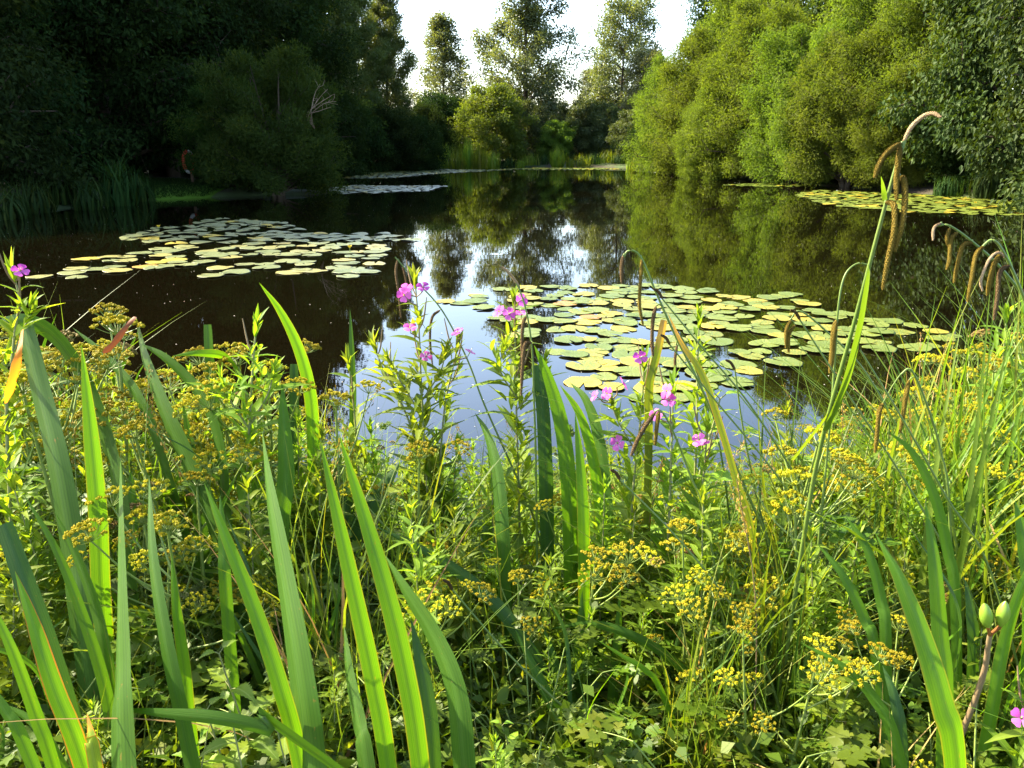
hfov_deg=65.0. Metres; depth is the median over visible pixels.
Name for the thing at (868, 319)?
lily pad
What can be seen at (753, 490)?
sedge tuft
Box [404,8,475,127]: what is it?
slender tree
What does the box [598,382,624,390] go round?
lily pad
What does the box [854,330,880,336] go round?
lily pad
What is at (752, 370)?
lily pad
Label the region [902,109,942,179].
rounded bush
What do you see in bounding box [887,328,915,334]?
lily pad
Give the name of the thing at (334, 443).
sedge tuft
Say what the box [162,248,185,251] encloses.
lily pad
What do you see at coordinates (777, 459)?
ferny plant
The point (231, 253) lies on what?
lily pad
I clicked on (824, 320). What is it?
lily pad
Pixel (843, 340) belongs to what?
lily pad
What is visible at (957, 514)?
drooping sedge
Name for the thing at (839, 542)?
ferny plant
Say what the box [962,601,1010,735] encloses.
iris seed stalk
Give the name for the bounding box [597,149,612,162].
sedge clump
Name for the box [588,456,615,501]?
willowherb
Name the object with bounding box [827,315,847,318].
lily pad
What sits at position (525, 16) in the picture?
tall tree
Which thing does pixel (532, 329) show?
lily pad
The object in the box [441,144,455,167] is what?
reed clump
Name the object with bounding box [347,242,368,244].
lily pad
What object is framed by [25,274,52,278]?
lily pad
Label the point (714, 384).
lily pad
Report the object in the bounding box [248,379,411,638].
umbel plant
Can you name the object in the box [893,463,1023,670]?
umbel plant
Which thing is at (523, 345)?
drooping sedge
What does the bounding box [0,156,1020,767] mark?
ground
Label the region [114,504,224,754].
umbel plant
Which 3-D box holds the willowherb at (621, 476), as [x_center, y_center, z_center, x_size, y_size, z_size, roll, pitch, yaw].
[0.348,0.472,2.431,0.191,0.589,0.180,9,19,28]
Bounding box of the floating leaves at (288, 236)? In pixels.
[119,218,421,244]
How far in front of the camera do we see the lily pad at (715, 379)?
5.65 m
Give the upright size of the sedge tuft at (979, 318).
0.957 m
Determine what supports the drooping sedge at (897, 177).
on the ground at (928, 188)
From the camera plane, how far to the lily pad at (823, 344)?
6.62 m
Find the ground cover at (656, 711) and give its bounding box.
[0,447,1021,767]
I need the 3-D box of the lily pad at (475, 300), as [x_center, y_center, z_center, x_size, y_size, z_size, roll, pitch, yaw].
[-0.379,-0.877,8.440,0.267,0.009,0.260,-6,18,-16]
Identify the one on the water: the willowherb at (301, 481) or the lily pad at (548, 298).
the lily pad at (548, 298)
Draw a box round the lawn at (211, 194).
[77,178,225,199]
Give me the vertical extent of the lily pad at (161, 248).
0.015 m
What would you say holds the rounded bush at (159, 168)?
on the ground at (928, 188)
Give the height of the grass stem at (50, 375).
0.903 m
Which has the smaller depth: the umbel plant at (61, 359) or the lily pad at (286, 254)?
the umbel plant at (61, 359)
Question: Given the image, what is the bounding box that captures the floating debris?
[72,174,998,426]
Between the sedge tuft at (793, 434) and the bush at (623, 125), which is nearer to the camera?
the sedge tuft at (793, 434)
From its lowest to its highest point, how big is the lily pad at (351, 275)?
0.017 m
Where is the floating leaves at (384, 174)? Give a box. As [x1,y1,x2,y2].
[347,169,511,177]
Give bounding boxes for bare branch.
[306,80,337,128]
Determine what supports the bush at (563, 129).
on the ground at (928, 188)
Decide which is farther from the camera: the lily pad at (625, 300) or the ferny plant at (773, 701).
the lily pad at (625, 300)
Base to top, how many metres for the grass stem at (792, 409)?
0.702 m
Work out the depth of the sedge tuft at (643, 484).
2.48 m
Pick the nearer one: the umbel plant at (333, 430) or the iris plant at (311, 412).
the iris plant at (311, 412)
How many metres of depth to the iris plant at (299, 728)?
1.15 m
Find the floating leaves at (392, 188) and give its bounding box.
[330,185,442,193]
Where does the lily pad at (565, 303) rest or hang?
on the water
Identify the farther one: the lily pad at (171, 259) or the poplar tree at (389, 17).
the poplar tree at (389, 17)
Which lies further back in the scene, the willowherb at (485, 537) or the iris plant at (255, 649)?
the willowherb at (485, 537)
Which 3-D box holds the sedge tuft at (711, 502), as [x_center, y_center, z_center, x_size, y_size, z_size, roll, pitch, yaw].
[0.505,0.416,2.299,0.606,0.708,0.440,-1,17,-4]
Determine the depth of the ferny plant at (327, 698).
1.79 m
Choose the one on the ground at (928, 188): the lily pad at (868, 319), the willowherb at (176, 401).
the willowherb at (176, 401)
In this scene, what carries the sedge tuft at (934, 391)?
on the ground at (928, 188)
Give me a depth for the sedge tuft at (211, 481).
2.48 m
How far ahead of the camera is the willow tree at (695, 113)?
36.41 m
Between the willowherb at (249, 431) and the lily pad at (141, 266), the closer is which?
the willowherb at (249, 431)
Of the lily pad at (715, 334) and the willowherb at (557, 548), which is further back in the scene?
the lily pad at (715, 334)
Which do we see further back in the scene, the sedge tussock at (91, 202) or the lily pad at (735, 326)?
the sedge tussock at (91, 202)
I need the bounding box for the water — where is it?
[0,167,1023,539]
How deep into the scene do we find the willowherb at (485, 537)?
2.01 m
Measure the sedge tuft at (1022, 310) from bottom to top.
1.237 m
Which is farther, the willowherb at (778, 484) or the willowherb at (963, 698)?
the willowherb at (778, 484)
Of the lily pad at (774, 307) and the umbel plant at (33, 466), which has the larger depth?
the lily pad at (774, 307)
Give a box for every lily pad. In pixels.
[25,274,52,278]
[57,270,85,274]
[63,266,88,270]
[65,275,87,278]
[72,257,100,259]
[82,267,109,270]
[98,255,120,257]
[102,268,132,271]
[104,265,125,267]
[114,258,137,261]
[118,255,135,257]
[126,251,153,253]
[132,264,157,268]
[143,265,165,269]
[146,260,167,263]
[149,247,171,249]
[149,253,171,256]
[152,251,171,253]
[156,264,176,266]
[161,258,186,260]
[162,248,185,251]
[165,255,185,257]
[167,260,187,262]
[173,263,197,265]
[174,245,194,247]
[176,246,198,248]
[191,259,215,263]
[195,251,220,254]
[196,249,217,251]
[197,273,224,276]
[199,253,227,256]
[206,265,234,269]
[214,247,235,249]
[218,255,242,257]
[219,269,250,273]
[221,252,239,254]
[237,263,254,264]
[240,246,262,249]
[240,253,258,255]
[243,242,265,244]
[252,264,280,268]
[255,250,280,252]
[255,262,274,264]
[262,253,280,254]
[263,245,286,248]
[274,259,300,262]
[275,252,300,255]
[276,270,301,274]
[290,249,308,252]
[293,268,311,270]
[295,260,315,262]
[295,263,314,265]
[297,244,316,246]
[302,253,321,255]
[302,269,327,272]
[312,249,331,251]
[320,246,340,248]
[325,243,346,245]
[326,265,351,268]
[332,251,353,252]
[332,258,355,260]
[333,261,359,264]
[333,268,361,272]
[336,274,359,277]
[345,254,364,256]
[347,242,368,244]
[351,268,381,272]
[362,250,384,252]
[363,261,385,264]
[367,244,386,246]
[367,254,387,256]
[370,247,391,250]
[436,299,454,302]
[450,300,474,304]
[463,298,488,302]
[471,294,488,297]
[472,304,494,308]
[487,316,504,318]
[493,287,514,290]
[511,305,532,308]
[516,314,541,319]
[517,319,537,323]
[517,328,541,331]
[518,331,539,337]
[520,285,536,289]
[520,296,540,299]
[524,288,543,291]
[526,302,543,305]
[535,317,556,321]
[540,285,558,287]
[540,297,557,299]
[541,303,560,307]
[546,293,564,296]
[546,326,565,331]
[548,349,568,354]
[553,301,577,305]
[553,318,577,322]
[554,312,575,316]
[554,335,582,342]
[557,290,575,294]
[557,307,577,310]
[559,350,588,356]
[560,286,577,289]
[561,297,578,299]
[562,325,588,331]
[564,376,602,387]
[566,360,600,369]
[568,308,593,313]
[571,300,592,303]
[572,291,594,295]
[573,297,594,300]
[573,318,601,324]
[577,336,597,341]
[577,348,609,356]
[578,283,598,286]
[580,315,601,318]
[580,356,603,360]
[581,307,609,312]
[583,327,607,332]
[585,343,613,350]
[587,300,608,304]
[590,372,617,379]
[593,364,617,370]
[595,297,612,300]
[595,338,617,343]
[597,330,622,336]
[598,286,619,289]
[598,314,614,317]
[598,359,620,365]
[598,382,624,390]
[599,294,624,297]
[601,311,623,314]
[602,318,621,322]
[606,290,627,293]
[610,289,629,291]
[610,299,634,302]
[610,337,638,342]
[611,326,636,331]
[612,284,629,286]
[612,302,631,306]
[612,344,640,350]
[612,349,637,358]
[612,366,646,376]
[613,317,635,321]
[613,320,637,325]
[620,288,637,290]
[620,356,650,365]
[623,306,642,309]
[625,313,644,316]
[627,295,644,297]
[629,392,661,401]
[631,339,649,344]
[632,310,652,312]
[633,381,670,392]
[636,298,653,301]
[636,300,656,303]
[639,321,659,325]
[640,376,669,384]
[641,290,654,293]
[641,304,660,308]
[642,283,658,286]
[642,312,663,316]
[644,296,656,299]
[646,324,675,329]
[646,365,666,372]
[648,318,664,322]
[651,357,673,363]
[654,284,673,288]
[654,342,677,346]
[655,335,688,341]
[656,313,685,318]
[656,370,679,375]
[660,380,698,390]
[661,293,683,296]
[661,298,682,302]
[661,308,686,312]
[662,359,692,367]
[663,305,677,307]
[665,318,692,323]
[669,345,692,350]
[672,286,695,289]
[674,323,697,329]
[674,392,688,401]
[675,290,697,293]
[677,305,695,308]
[677,353,705,360]
[678,316,696,320]
[679,295,702,298]
[682,300,702,303]
[683,329,704,334]
[684,368,715,375]
[686,334,712,340]
[687,309,708,313]
[691,373,726,381]
[694,382,718,389]
[696,289,719,292]
[699,306,720,310]
[700,287,715,289]
[700,331,723,336]
[701,298,721,301]
[701,322,726,328]
[701,338,733,345]
[701,361,718,366]
[704,313,724,316]
[707,321,729,324]
[708,315,737,320]
[709,369,731,374]
[712,309,737,313]
[714,304,737,309]
[716,294,732,296]
[717,301,744,306]
[719,376,754,386]
[720,359,757,368]
[722,324,751,330]
[725,295,750,299]
[728,349,750,353]
[735,313,754,317]
[736,366,763,374]
[738,353,764,359]
[739,306,760,310]
[742,298,767,302]
[748,301,773,305]
[748,339,779,346]
[749,323,774,328]
[749,327,781,333]
[749,348,771,353]
[751,319,774,324]
[752,305,779,309]
[757,295,782,299]
[762,315,789,320]
[763,357,802,365]
[767,312,791,315]
[767,337,799,345]
[768,332,791,337]
[771,294,794,297]
[777,305,795,309]
[778,292,802,295]
[782,349,806,354]
[790,299,809,301]
[791,331,816,337]
[792,316,813,321]
[794,300,821,305]
[794,321,816,325]
[799,345,829,352]
[802,308,824,311]
[803,335,825,339]
[808,340,842,348]
[811,311,835,315]
[811,318,833,322]
[811,324,841,330]
[812,331,837,337]
[820,346,850,353]
[825,338,846,343]
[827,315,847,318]
[833,310,854,315]
[837,331,854,335]
[838,326,855,330]
[846,337,876,343]
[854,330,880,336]
[857,318,884,322]
[862,344,897,351]
[867,322,889,326]
[867,327,894,333]
[873,340,892,343]
[875,318,903,323]
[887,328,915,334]
[897,343,932,350]
[903,322,928,327]
[917,342,940,347]
[923,328,949,333]
[926,335,956,340]
[938,333,962,337]
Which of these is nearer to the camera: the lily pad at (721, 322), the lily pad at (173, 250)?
the lily pad at (721, 322)
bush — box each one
[80,150,163,173]
[302,70,371,173]
[346,90,395,173]
[353,102,427,171]
[389,113,451,170]
[410,100,457,155]
[412,89,470,154]
[445,82,539,162]
[502,96,552,160]
[532,119,578,161]
[548,97,606,160]
[563,98,618,150]
[576,99,625,157]
[605,109,641,160]
[611,114,653,169]
[740,109,793,175]
[802,109,862,171]
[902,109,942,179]
[910,86,1016,189]
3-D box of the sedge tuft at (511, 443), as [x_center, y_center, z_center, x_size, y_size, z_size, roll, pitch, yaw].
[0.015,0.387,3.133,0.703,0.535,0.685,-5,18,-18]
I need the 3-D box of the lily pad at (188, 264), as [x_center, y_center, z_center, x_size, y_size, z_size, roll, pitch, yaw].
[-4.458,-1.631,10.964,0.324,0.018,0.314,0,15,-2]
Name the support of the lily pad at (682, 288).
on the water
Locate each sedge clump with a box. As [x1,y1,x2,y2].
[499,155,517,166]
[521,152,539,165]
[535,154,552,164]
[572,155,591,166]
[585,153,606,163]
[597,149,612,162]
[608,153,629,163]
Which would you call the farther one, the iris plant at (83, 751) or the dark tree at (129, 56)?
the dark tree at (129, 56)
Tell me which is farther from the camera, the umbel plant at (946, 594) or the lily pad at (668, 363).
the lily pad at (668, 363)
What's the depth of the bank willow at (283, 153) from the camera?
23.94 m
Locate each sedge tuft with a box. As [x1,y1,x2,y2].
[0,274,200,443]
[0,341,169,580]
[0,372,138,621]
[0,480,481,763]
[0,594,206,766]
[0,602,216,767]
[1,413,525,766]
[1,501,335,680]
[20,385,192,604]
[123,421,443,724]
[128,587,265,764]
[144,398,532,553]
[174,355,330,566]
[231,586,428,765]
[258,371,461,606]
[270,487,659,761]
[271,549,567,767]
[273,393,415,555]
[275,398,412,607]
[303,534,431,760]
[304,385,543,717]
[304,431,514,694]
[306,400,388,476]
[323,580,572,752]
[352,470,572,606]
[355,464,534,667]
[378,394,479,524]
[382,428,412,478]
[437,410,566,515]
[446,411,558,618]
[448,414,523,520]
[455,360,926,766]
[459,433,561,614]
[474,630,673,764]
[477,364,1015,670]
[501,268,1023,736]
[501,348,953,760]
[508,405,688,655]
[529,435,604,550]
[551,569,801,767]
[556,438,676,523]
[557,508,827,767]
[574,283,1023,668]
[589,332,1023,579]
[591,420,721,565]
[602,418,768,578]
[606,548,764,767]
[609,387,772,527]
[613,457,794,679]
[622,530,816,767]
[624,272,1023,633]
[628,358,1023,594]
[654,289,1023,703]
[655,447,810,576]
[660,401,824,589]
[664,489,1022,725]
[665,425,859,592]
[666,431,844,539]
[670,300,1023,643]
[687,328,1023,664]
[689,390,837,536]
[704,356,947,575]
[709,485,950,767]
[715,462,790,594]
[716,423,823,496]
[717,409,915,728]
[723,295,1022,548]
[725,446,995,613]
[728,410,823,544]
[728,609,918,767]
[735,352,913,504]
[745,398,815,485]
[752,274,1022,554]
[754,385,1023,537]
[764,350,1023,579]
[768,394,898,525]
[770,378,985,447]
[774,331,990,484]
[782,262,1023,467]
[782,356,978,482]
[786,330,1023,721]
[787,367,947,514]
[792,354,973,490]
[796,336,1023,560]
[798,398,938,491]
[804,400,1014,652]
[813,386,928,485]
[824,338,953,438]
[825,292,1023,608]
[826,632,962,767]
[830,353,994,499]
[838,446,1023,736]
[846,283,1023,489]
[848,284,1021,467]
[849,216,1023,415]
[854,297,1016,471]
[855,488,1023,762]
[856,342,1023,510]
[859,350,943,466]
[871,320,1022,483]
[881,229,1023,600]
[883,270,1017,460]
[891,206,1023,626]
[921,324,1000,427]
[944,268,1023,353]
[958,456,1021,692]
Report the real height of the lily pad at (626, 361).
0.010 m
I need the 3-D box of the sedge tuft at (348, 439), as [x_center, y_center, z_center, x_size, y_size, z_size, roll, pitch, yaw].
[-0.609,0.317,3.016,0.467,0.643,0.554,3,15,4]
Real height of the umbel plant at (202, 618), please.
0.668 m
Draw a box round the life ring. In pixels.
[182,150,193,173]
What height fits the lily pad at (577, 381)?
0.017 m
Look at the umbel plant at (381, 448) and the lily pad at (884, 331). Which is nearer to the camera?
the umbel plant at (381, 448)
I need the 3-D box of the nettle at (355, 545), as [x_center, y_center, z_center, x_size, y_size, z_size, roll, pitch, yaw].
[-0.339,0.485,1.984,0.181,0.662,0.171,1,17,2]
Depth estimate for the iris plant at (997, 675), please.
1.49 m
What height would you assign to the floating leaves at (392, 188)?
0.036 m
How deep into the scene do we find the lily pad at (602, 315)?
7.71 m
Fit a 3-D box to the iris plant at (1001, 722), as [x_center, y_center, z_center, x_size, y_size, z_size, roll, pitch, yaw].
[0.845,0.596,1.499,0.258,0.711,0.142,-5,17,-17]
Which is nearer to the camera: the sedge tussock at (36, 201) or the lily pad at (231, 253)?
the lily pad at (231, 253)
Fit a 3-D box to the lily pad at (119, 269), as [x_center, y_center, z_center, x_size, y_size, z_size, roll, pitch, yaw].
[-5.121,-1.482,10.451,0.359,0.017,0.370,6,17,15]
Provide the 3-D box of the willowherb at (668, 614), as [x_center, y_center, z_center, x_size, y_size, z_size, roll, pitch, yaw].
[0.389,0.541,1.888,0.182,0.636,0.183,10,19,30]
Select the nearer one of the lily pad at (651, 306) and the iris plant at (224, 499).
the iris plant at (224, 499)
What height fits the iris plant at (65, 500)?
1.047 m
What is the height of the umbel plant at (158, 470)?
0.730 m
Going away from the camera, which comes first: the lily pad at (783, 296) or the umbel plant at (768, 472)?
the umbel plant at (768, 472)
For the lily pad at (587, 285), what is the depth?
9.35 m
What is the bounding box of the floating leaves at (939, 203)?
[795,190,1023,214]
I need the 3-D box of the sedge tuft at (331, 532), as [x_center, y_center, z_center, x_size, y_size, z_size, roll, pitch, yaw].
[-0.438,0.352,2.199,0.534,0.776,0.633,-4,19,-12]
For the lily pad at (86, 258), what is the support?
on the water
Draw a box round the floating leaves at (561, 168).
[504,168,616,169]
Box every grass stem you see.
[1,453,52,535]
[45,363,170,598]
[67,408,80,492]
[143,366,153,675]
[148,416,217,538]
[304,427,348,615]
[328,374,387,510]
[454,422,487,491]
[455,460,535,687]
[635,458,665,652]
[676,461,687,634]
[708,436,748,498]
[736,475,756,748]
[781,382,807,462]
[816,414,863,480]
[832,396,845,575]
[915,334,922,378]
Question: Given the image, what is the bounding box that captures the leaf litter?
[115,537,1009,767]
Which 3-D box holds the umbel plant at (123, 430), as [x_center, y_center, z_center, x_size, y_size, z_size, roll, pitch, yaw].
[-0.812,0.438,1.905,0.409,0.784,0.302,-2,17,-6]
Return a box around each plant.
[0,313,153,758]
[0,316,9,513]
[0,328,137,521]
[0,332,53,403]
[0,339,117,578]
[0,342,173,659]
[0,346,78,494]
[0,350,159,531]
[0,354,78,547]
[0,396,32,472]
[0,404,116,600]
[0,412,111,609]
[0,413,151,578]
[0,462,142,731]
[0,492,115,767]
[0,572,103,767]
[0,601,195,767]
[0,660,77,767]
[0,673,201,767]
[0,724,4,761]
[5,605,195,737]
[9,353,111,493]
[11,316,63,494]
[18,382,63,507]
[21,730,161,767]
[40,401,245,662]
[42,352,159,537]
[45,302,209,612]
[54,328,161,537]
[60,548,437,717]
[62,478,281,763]
[64,332,137,441]
[66,508,239,767]
[72,317,289,762]
[79,671,276,767]
[85,514,146,601]
[87,481,199,687]
[109,512,270,633]
[110,369,207,598]
[110,381,193,531]
[111,452,200,767]
[112,433,268,688]
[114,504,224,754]
[124,372,277,573]
[125,368,177,449]
[132,353,151,436]
[133,433,343,767]
[139,422,268,588]
[140,460,264,703]
[142,403,303,579]
[143,534,219,638]
[146,455,192,608]
[157,660,404,767]
[162,496,266,530]
[167,377,267,563]
[172,338,343,584]
[175,342,368,570]
[196,599,386,704]
[202,687,451,767]
[207,409,334,585]
[210,436,300,535]
[226,515,344,764]
[231,375,300,521]
[234,558,448,755]
[235,391,306,495]
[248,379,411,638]
[248,643,596,767]
[259,406,329,520]
[260,284,399,682]
[261,492,478,633]
[276,413,335,484]
[300,404,332,517]
[301,418,342,479]
[306,465,466,535]
[316,541,493,644]
[320,435,475,767]
[332,421,392,478]
[338,439,489,660]
[361,438,466,517]
[366,440,395,481]
[375,526,606,753]
[377,576,496,763]
[396,702,655,767]
[397,599,629,767]
[433,632,662,767]
[475,346,613,734]
[481,558,559,743]
[512,592,733,767]
[520,424,639,519]
[520,493,615,687]
[521,501,657,588]
[522,545,661,746]
[525,473,591,532]
[531,445,655,489]
[547,597,628,762]
[550,709,890,767]
[600,517,750,765]
[603,658,777,767]
[611,484,679,628]
[612,504,701,714]
[616,548,785,726]
[623,389,747,571]
[628,483,748,625]
[634,548,748,700]
[646,583,760,767]
[652,475,659,511]
[652,496,680,518]
[668,474,805,547]
[672,620,842,767]
[689,587,982,725]
[697,482,747,546]
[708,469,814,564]
[714,407,918,664]
[714,511,793,649]
[715,632,901,767]
[721,455,884,616]
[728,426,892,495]
[733,444,881,762]
[734,496,941,610]
[736,460,766,490]
[759,464,872,594]
[760,683,880,767]
[763,440,829,482]
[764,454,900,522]
[772,573,1018,767]
[785,534,903,656]
[792,524,890,603]
[795,420,879,473]
[795,708,1009,767]
[801,501,966,767]
[810,409,963,563]
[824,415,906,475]
[828,450,996,527]
[833,553,981,623]
[834,556,930,728]
[835,403,887,453]
[838,614,972,767]
[845,407,906,456]
[873,500,985,687]
[876,581,948,738]
[877,668,998,767]
[883,391,956,430]
[889,432,1023,767]
[893,348,996,434]
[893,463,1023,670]
[902,386,1023,601]
[908,525,1023,739]
[911,349,1017,480]
[919,355,1023,551]
[931,712,1011,767]
[942,342,1004,393]
[963,618,1009,665]
[964,625,1021,673]
[968,329,1022,401]
[990,460,1023,495]
[999,335,1023,494]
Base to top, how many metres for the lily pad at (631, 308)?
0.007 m
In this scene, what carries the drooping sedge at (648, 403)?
on the ground at (928, 188)
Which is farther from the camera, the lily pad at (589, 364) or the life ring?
the life ring
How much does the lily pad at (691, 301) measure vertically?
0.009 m
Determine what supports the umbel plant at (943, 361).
on the ground at (928, 188)
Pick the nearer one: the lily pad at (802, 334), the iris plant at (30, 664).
the iris plant at (30, 664)
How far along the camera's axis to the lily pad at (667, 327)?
7.24 m
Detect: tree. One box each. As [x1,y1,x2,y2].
[0,0,102,193]
[0,0,111,180]
[0,0,179,183]
[0,3,55,181]
[13,0,285,176]
[48,0,302,176]
[120,0,341,177]
[240,0,373,175]
[307,5,341,84]
[318,0,367,103]
[327,0,394,113]
[359,0,419,119]
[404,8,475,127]
[451,0,595,148]
[567,65,610,104]
[579,0,663,128]
[616,44,666,131]
[619,50,700,173]
[634,22,745,175]
[662,83,748,179]
[678,0,734,60]
[678,0,808,134]
[680,0,829,180]
[731,0,894,127]
[733,13,858,184]
[776,14,917,189]
[798,0,900,88]
[806,0,1007,143]
[842,50,947,188]
[848,0,999,182]
[865,0,1023,173]
[952,0,1023,215]
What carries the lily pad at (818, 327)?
on the water
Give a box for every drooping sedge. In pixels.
[394,257,563,656]
[442,579,612,751]
[500,264,539,695]
[610,469,795,763]
[619,250,787,624]
[630,409,739,741]
[640,314,772,670]
[653,288,869,650]
[660,334,828,553]
[673,336,738,610]
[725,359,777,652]
[769,111,941,759]
[784,310,917,492]
[790,309,991,665]
[809,263,866,630]
[851,339,1020,677]
[874,368,951,649]
[931,222,1019,293]
[966,239,1023,319]
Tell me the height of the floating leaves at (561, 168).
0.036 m
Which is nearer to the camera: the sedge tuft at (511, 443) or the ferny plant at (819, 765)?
the ferny plant at (819, 765)
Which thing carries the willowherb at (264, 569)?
on the ground at (928, 188)
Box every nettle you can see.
[173,723,227,767]
[194,696,252,767]
[196,640,281,766]
[199,690,252,767]
[274,729,291,767]
[295,553,352,680]
[333,458,408,609]
[345,556,382,672]
[472,711,497,765]
[491,719,536,767]
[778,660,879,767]
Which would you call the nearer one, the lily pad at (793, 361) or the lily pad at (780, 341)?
the lily pad at (793, 361)
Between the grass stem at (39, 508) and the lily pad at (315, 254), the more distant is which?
the lily pad at (315, 254)
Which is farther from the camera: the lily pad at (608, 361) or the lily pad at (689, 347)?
the lily pad at (689, 347)
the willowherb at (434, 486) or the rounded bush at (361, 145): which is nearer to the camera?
the willowherb at (434, 486)
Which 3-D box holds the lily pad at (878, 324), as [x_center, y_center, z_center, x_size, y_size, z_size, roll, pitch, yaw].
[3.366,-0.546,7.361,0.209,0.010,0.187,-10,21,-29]
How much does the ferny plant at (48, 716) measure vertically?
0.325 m
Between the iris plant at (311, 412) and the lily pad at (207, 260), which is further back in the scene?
the lily pad at (207, 260)
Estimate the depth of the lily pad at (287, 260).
11.34 m
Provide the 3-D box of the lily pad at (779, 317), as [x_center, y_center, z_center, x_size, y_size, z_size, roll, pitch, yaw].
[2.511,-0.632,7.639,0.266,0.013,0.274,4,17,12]
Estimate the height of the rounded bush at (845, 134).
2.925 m
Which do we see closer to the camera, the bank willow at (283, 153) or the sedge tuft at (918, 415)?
the sedge tuft at (918, 415)
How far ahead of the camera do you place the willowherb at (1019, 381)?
2.62 m
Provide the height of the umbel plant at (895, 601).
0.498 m
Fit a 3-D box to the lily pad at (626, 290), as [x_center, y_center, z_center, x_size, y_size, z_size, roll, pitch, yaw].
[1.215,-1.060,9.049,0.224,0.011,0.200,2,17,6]
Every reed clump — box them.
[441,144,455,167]
[449,149,464,168]
[458,135,480,167]
[471,145,487,168]
[486,150,500,167]
[515,160,523,167]
[566,157,573,167]
[626,157,631,168]
[629,152,641,170]
[933,172,969,196]
[969,164,1005,198]
[998,165,1023,198]
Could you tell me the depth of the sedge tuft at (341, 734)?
1.40 m
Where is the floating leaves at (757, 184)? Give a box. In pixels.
[723,183,804,186]
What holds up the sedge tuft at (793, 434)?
on the ground at (928, 188)
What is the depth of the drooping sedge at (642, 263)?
1.73 m
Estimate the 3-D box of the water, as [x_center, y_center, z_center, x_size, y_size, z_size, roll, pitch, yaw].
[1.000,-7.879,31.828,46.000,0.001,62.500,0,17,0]
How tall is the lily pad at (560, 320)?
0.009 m
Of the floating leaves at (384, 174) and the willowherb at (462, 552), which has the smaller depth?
the willowherb at (462, 552)
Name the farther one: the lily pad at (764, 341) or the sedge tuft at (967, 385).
the lily pad at (764, 341)
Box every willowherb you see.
[0,247,88,704]
[0,352,52,528]
[0,464,76,730]
[0,531,72,767]
[14,351,109,527]
[36,372,143,598]
[41,527,70,630]
[67,363,113,550]
[83,695,110,767]
[101,380,163,504]
[101,382,180,537]
[102,367,140,482]
[104,371,180,557]
[154,353,189,496]
[162,378,208,532]
[174,363,251,505]
[184,304,310,682]
[189,409,269,592]
[201,465,306,698]
[220,391,241,472]
[243,417,304,535]
[252,655,289,767]
[258,381,305,494]
[264,406,330,657]
[289,422,352,639]
[299,395,331,481]
[317,655,371,759]
[325,344,400,576]
[358,416,407,602]
[364,325,475,567]
[370,260,472,590]
[380,498,457,750]
[388,318,482,557]
[391,466,422,581]
[392,470,404,514]
[395,448,422,524]
[412,506,471,664]
[413,458,483,604]
[420,432,484,596]
[430,502,491,704]
[432,426,463,487]
[456,437,490,558]
[456,444,535,674]
[466,284,566,652]
[476,452,490,528]
[476,732,513,767]
[477,510,529,704]
[488,439,520,520]
[501,437,512,506]
[504,443,538,595]
[513,433,533,487]
[525,552,579,704]
[526,475,563,633]
[526,635,567,749]
[530,462,538,502]
[537,478,562,554]
[553,452,559,472]
[562,604,615,754]
[563,474,643,691]
[585,464,618,563]
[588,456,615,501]
[589,342,681,643]
[594,497,664,711]
[608,452,640,557]
[610,454,653,577]
[616,363,714,679]
[617,597,667,739]
[625,461,641,481]
[633,456,660,517]
[636,494,720,721]
[641,402,747,694]
[651,484,748,745]
[653,302,738,634]
[724,468,797,625]
[753,398,820,604]
[782,522,846,767]
[789,521,886,729]
[806,402,852,551]
[813,414,893,606]
[860,534,945,760]
[884,418,975,630]
[895,410,959,520]
[902,365,959,493]
[954,618,1017,762]
[962,300,1023,566]
[977,665,1023,767]
[985,548,1021,697]
[991,483,1023,595]
[1003,321,1023,461]
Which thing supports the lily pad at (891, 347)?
on the water
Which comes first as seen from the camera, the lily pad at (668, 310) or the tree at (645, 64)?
the lily pad at (668, 310)
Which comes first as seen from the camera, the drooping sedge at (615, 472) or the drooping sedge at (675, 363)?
the drooping sedge at (615, 472)
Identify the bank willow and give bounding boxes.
[165,71,286,188]
[187,37,356,196]
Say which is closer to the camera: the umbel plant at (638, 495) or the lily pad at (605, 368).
the umbel plant at (638, 495)
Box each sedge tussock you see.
[0,178,29,219]
[5,174,58,213]
[20,153,78,202]
[47,172,86,204]
[67,173,108,210]
[79,148,150,206]
[128,163,155,201]
[547,147,567,167]
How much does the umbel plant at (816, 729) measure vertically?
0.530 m
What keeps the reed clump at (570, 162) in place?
in the water
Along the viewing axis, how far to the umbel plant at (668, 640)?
1.81 m
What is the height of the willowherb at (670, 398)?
0.928 m
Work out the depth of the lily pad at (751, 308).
8.05 m
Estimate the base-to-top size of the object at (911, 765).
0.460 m
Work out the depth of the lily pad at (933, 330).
7.08 m
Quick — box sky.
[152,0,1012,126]
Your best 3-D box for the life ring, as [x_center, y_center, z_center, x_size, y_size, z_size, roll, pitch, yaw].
[-10.515,-7.224,26.116,0.428,0.769,0.110,-13,21,-36]
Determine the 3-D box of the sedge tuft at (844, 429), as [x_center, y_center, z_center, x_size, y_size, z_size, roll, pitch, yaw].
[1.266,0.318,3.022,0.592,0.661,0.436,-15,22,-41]
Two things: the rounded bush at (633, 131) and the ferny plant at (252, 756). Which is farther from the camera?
the rounded bush at (633, 131)
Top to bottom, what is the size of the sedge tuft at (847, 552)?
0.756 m
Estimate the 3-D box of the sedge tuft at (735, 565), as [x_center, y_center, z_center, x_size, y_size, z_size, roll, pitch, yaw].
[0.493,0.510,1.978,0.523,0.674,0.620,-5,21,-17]
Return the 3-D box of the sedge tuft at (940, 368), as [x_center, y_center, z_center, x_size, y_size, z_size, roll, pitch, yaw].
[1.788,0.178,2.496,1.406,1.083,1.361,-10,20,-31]

